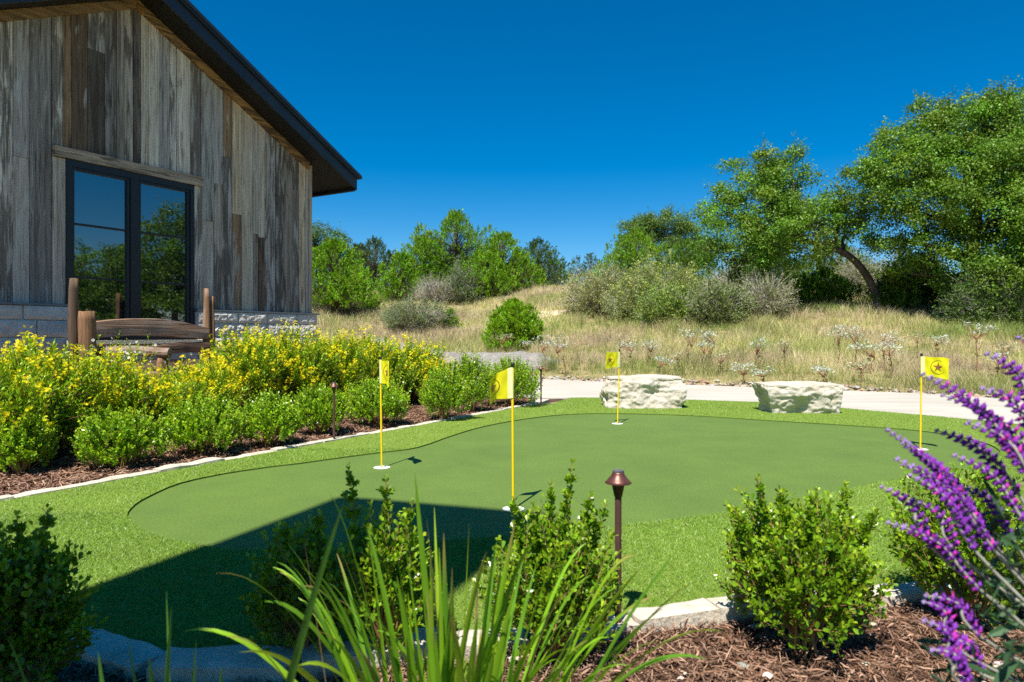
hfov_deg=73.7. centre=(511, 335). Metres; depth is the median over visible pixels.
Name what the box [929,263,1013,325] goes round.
leafy shrub
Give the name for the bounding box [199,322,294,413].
yellow flowering shrub
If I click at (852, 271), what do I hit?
scrub bush
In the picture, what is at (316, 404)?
boxwood shrub
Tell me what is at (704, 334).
wildflower
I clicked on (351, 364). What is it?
yellow flowering shrub
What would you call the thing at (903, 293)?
juniper tree
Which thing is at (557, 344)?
wildflower
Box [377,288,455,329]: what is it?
scrub bush
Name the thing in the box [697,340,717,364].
wildflower
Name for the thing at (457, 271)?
grey green bush
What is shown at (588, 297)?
scrub bush
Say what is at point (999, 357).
wildflower
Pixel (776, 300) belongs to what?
scrub bush
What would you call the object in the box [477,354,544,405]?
boxwood shrub
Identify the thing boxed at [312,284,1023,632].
ground
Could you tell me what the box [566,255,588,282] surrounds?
juniper tree
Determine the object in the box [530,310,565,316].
bare soil
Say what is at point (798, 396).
boulder
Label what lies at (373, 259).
juniper tree
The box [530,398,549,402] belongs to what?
stone edging
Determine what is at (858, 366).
wildflower
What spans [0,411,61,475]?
boxwood shrub
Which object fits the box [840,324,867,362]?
wildflower
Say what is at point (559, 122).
sky
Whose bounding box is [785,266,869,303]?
juniper tree
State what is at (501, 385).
golf flag
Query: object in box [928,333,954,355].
wildflower
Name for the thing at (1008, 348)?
wildflower
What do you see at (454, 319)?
juniper sapling
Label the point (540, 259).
juniper tree
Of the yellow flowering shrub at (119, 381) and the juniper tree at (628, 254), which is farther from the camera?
the juniper tree at (628, 254)
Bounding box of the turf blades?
[0,397,1023,650]
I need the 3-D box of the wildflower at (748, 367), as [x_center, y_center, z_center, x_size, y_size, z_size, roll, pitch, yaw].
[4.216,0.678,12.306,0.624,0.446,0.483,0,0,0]
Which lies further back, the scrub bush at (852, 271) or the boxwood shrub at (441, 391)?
the scrub bush at (852, 271)
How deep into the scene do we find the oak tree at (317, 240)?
43.91 m
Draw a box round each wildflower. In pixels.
[489,333,514,351]
[519,340,532,351]
[534,333,554,372]
[547,335,575,376]
[615,335,638,363]
[615,340,638,367]
[639,339,661,362]
[652,354,678,373]
[670,350,690,370]
[678,328,701,360]
[697,330,717,359]
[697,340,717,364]
[713,350,731,368]
[730,362,764,384]
[748,366,774,381]
[750,336,769,368]
[772,337,791,366]
[804,364,834,381]
[827,324,848,360]
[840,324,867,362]
[844,359,872,381]
[845,338,881,373]
[867,339,902,376]
[881,331,904,369]
[906,330,926,358]
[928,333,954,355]
[956,319,995,371]
[985,351,1010,374]
[989,341,1022,372]
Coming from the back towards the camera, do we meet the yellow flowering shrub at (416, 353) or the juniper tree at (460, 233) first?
the juniper tree at (460, 233)
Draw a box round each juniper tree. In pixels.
[312,237,385,315]
[330,243,374,285]
[343,235,396,290]
[374,251,423,300]
[385,207,505,288]
[397,234,448,291]
[446,230,551,292]
[458,250,521,299]
[506,236,575,287]
[544,257,571,284]
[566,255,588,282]
[575,253,602,282]
[576,251,629,279]
[592,226,692,279]
[650,238,727,281]
[719,249,811,290]
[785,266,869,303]
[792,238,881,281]
[844,267,882,299]
[868,265,923,309]
[885,255,951,308]
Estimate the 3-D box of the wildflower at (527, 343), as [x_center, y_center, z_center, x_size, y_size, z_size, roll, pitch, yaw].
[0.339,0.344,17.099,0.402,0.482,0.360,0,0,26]
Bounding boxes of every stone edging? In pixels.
[0,402,539,500]
[67,580,983,681]
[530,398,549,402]
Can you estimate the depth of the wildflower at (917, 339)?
14.64 m
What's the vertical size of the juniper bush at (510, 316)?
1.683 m
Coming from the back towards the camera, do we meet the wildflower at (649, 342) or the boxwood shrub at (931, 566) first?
the wildflower at (649, 342)
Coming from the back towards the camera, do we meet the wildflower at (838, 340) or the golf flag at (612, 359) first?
the wildflower at (838, 340)
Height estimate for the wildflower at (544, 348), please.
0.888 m
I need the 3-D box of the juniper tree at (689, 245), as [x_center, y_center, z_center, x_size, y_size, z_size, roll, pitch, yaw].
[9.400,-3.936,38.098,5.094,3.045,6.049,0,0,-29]
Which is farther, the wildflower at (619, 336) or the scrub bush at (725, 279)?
the scrub bush at (725, 279)
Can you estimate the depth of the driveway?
9.91 m
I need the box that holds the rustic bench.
[68,278,234,378]
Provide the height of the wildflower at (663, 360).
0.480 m
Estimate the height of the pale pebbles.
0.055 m
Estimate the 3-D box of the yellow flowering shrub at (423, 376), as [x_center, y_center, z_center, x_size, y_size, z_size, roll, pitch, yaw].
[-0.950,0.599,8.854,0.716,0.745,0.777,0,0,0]
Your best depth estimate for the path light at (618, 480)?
2.12 m
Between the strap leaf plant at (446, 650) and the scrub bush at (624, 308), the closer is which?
the strap leaf plant at (446, 650)
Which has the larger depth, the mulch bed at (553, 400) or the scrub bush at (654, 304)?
the scrub bush at (654, 304)
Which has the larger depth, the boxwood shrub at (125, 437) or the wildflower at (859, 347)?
the wildflower at (859, 347)
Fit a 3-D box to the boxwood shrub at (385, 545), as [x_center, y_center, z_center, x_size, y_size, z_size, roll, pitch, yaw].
[-0.362,0.661,1.951,0.364,0.604,0.365,0,0,0]
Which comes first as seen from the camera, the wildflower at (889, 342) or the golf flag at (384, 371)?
the golf flag at (384, 371)
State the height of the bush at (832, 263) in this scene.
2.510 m
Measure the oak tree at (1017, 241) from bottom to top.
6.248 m
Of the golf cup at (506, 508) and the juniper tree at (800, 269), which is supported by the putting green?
the golf cup at (506, 508)
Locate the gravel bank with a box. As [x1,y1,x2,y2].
[374,338,561,370]
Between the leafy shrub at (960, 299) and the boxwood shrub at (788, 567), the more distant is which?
the leafy shrub at (960, 299)
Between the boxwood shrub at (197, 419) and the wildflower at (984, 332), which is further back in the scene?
the wildflower at (984, 332)
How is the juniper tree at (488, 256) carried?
on the ground at (720, 378)
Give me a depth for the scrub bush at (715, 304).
19.30 m
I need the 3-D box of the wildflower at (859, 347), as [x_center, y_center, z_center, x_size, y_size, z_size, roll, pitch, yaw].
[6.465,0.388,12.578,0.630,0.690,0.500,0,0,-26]
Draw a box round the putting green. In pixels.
[127,414,999,548]
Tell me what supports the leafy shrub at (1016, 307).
on the ground at (720, 378)
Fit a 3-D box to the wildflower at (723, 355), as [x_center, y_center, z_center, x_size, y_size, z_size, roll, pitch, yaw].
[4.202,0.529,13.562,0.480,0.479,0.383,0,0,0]
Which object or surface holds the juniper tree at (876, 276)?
on the ground at (720, 378)
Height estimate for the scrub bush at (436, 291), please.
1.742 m
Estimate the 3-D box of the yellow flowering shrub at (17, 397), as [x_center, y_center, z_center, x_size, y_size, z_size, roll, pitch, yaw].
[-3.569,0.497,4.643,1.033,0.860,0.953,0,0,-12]
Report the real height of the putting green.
0.001 m
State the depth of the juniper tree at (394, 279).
33.29 m
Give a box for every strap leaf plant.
[6,503,343,681]
[186,477,715,681]
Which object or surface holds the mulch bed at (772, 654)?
on the ground at (720, 378)
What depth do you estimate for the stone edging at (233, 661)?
1.93 m
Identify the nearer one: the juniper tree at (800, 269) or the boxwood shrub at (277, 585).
the boxwood shrub at (277, 585)
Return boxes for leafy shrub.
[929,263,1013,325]
[957,303,995,327]
[977,244,1023,326]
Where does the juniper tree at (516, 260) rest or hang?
on the ground at (720, 378)
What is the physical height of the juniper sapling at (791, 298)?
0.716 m
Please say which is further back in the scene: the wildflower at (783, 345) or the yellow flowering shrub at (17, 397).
the wildflower at (783, 345)
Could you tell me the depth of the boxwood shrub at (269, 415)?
5.52 m
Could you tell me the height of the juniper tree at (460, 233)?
4.809 m
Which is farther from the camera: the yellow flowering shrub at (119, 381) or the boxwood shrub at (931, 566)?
the yellow flowering shrub at (119, 381)
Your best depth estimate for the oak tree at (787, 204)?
21.93 m
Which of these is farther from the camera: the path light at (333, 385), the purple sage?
the path light at (333, 385)
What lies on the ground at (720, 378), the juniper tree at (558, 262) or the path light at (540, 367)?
the juniper tree at (558, 262)
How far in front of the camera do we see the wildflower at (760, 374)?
12.09 m
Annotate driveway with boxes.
[477,377,1023,423]
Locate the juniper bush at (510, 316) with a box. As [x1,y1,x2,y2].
[481,297,545,351]
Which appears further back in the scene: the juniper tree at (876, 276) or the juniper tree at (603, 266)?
the juniper tree at (603, 266)
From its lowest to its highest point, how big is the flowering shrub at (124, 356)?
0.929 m
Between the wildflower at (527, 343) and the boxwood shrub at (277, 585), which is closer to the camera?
the boxwood shrub at (277, 585)
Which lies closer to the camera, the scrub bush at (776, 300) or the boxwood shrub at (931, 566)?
the boxwood shrub at (931, 566)
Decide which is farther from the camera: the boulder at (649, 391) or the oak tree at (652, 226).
the oak tree at (652, 226)
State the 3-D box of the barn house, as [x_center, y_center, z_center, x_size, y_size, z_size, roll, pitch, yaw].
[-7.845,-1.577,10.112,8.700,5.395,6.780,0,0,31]
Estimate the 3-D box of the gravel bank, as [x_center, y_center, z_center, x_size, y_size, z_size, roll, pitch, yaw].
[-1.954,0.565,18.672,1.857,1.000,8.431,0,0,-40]
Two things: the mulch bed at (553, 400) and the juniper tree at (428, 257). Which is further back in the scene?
the juniper tree at (428, 257)
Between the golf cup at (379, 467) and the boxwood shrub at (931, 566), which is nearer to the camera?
the boxwood shrub at (931, 566)
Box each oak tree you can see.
[312,218,352,279]
[610,203,723,268]
[678,130,884,311]
[833,73,1023,308]
[980,136,1023,271]
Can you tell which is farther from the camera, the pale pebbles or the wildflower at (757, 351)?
the wildflower at (757, 351)
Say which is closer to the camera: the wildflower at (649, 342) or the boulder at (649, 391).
the boulder at (649, 391)
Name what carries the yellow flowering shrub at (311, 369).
on the mulch bed at (553, 400)
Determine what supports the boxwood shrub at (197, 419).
on the mulch bed at (553, 400)
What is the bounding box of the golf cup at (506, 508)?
[502,506,523,511]
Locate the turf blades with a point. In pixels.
(80, 521)
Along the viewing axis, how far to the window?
8.05 m
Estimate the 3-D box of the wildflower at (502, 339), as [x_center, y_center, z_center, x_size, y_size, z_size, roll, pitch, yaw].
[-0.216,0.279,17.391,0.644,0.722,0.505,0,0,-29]
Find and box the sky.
[189,0,1023,286]
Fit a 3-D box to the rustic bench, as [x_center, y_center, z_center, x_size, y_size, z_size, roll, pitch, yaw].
[-3.577,0.148,7.196,0.855,1.423,1.720,0,0,31]
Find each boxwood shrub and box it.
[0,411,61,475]
[0,503,107,681]
[67,401,178,467]
[159,391,248,453]
[235,387,302,448]
[237,507,362,665]
[288,381,350,433]
[321,461,447,655]
[341,373,412,427]
[413,357,478,418]
[452,347,497,413]
[472,459,627,662]
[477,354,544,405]
[713,474,897,659]
[877,459,1023,626]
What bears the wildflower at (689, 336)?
on the ground at (720, 378)
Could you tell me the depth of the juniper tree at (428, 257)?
35.69 m
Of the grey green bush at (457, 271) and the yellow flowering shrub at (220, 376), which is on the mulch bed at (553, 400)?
the yellow flowering shrub at (220, 376)
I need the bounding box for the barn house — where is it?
[0,0,361,362]
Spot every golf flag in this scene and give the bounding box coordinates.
[379,356,388,467]
[489,362,513,500]
[606,349,619,423]
[919,353,948,448]
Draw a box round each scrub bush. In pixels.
[312,286,333,312]
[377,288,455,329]
[407,271,464,303]
[551,254,637,316]
[597,272,660,321]
[603,246,707,305]
[631,278,705,326]
[681,270,763,327]
[705,247,770,294]
[730,263,801,316]
[831,246,891,300]
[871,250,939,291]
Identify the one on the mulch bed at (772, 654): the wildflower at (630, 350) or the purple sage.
the purple sage
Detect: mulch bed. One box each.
[0,390,563,494]
[5,591,1023,681]
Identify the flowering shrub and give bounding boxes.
[0,325,113,456]
[0,347,79,469]
[58,342,163,444]
[77,330,191,374]
[112,365,226,426]
[157,347,246,416]
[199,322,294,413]
[256,318,342,404]
[308,328,378,406]
[343,324,420,395]
[383,332,448,404]
[415,353,459,401]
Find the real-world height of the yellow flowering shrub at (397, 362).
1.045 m
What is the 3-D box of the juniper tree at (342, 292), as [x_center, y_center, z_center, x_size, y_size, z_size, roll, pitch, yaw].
[-7.466,-2.466,29.005,3.912,3.580,4.736,0,0,0]
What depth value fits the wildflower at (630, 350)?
14.68 m
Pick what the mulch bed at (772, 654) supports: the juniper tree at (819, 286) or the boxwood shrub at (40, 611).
the boxwood shrub at (40, 611)
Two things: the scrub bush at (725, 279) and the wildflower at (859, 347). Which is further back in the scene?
the scrub bush at (725, 279)
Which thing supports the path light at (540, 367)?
on the turf fringe
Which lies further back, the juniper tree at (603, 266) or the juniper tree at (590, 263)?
the juniper tree at (590, 263)
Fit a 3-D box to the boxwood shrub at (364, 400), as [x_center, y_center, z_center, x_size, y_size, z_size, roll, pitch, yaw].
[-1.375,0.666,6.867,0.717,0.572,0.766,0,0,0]
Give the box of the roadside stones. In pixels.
[485,370,1023,398]
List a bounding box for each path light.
[329,382,338,438]
[538,366,543,406]
[605,469,631,622]
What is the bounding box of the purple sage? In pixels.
[879,335,1023,681]
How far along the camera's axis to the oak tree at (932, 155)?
20.21 m
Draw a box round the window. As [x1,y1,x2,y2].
[65,158,194,339]
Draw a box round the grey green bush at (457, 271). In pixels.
[437,254,486,303]
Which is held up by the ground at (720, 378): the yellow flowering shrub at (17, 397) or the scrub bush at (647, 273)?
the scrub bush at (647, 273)
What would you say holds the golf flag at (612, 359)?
on the golf cup
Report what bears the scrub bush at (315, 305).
on the ground at (720, 378)
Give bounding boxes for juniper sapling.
[439,308,464,327]
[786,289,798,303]
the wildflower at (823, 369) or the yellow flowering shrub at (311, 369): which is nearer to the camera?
the yellow flowering shrub at (311, 369)
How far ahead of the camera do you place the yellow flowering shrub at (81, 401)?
4.96 m
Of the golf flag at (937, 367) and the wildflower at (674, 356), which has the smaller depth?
the golf flag at (937, 367)
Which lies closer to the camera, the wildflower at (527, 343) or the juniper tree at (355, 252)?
the wildflower at (527, 343)
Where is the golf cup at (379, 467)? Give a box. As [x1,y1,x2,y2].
[374,466,389,468]
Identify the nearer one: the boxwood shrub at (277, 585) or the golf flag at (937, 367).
the boxwood shrub at (277, 585)
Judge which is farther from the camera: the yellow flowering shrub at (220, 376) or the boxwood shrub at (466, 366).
the boxwood shrub at (466, 366)
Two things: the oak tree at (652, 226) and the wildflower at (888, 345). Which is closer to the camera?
the wildflower at (888, 345)
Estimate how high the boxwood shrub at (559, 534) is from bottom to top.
0.607 m
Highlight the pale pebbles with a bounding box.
[59,605,1002,681]
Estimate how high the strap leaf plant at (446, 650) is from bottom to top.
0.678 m
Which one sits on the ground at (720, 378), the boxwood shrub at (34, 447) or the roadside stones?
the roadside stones
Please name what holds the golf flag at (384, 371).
in the golf cup at (379, 467)
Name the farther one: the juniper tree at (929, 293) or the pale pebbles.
the juniper tree at (929, 293)
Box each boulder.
[599,374,686,408]
[751,381,843,413]
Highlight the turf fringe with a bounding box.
[0,398,1023,650]
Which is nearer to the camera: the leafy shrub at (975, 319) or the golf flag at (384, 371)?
the golf flag at (384, 371)
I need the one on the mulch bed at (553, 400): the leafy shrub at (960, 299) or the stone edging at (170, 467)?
the stone edging at (170, 467)
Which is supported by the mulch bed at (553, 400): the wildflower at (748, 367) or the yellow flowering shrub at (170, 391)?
the yellow flowering shrub at (170, 391)
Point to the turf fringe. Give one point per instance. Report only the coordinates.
(430, 434)

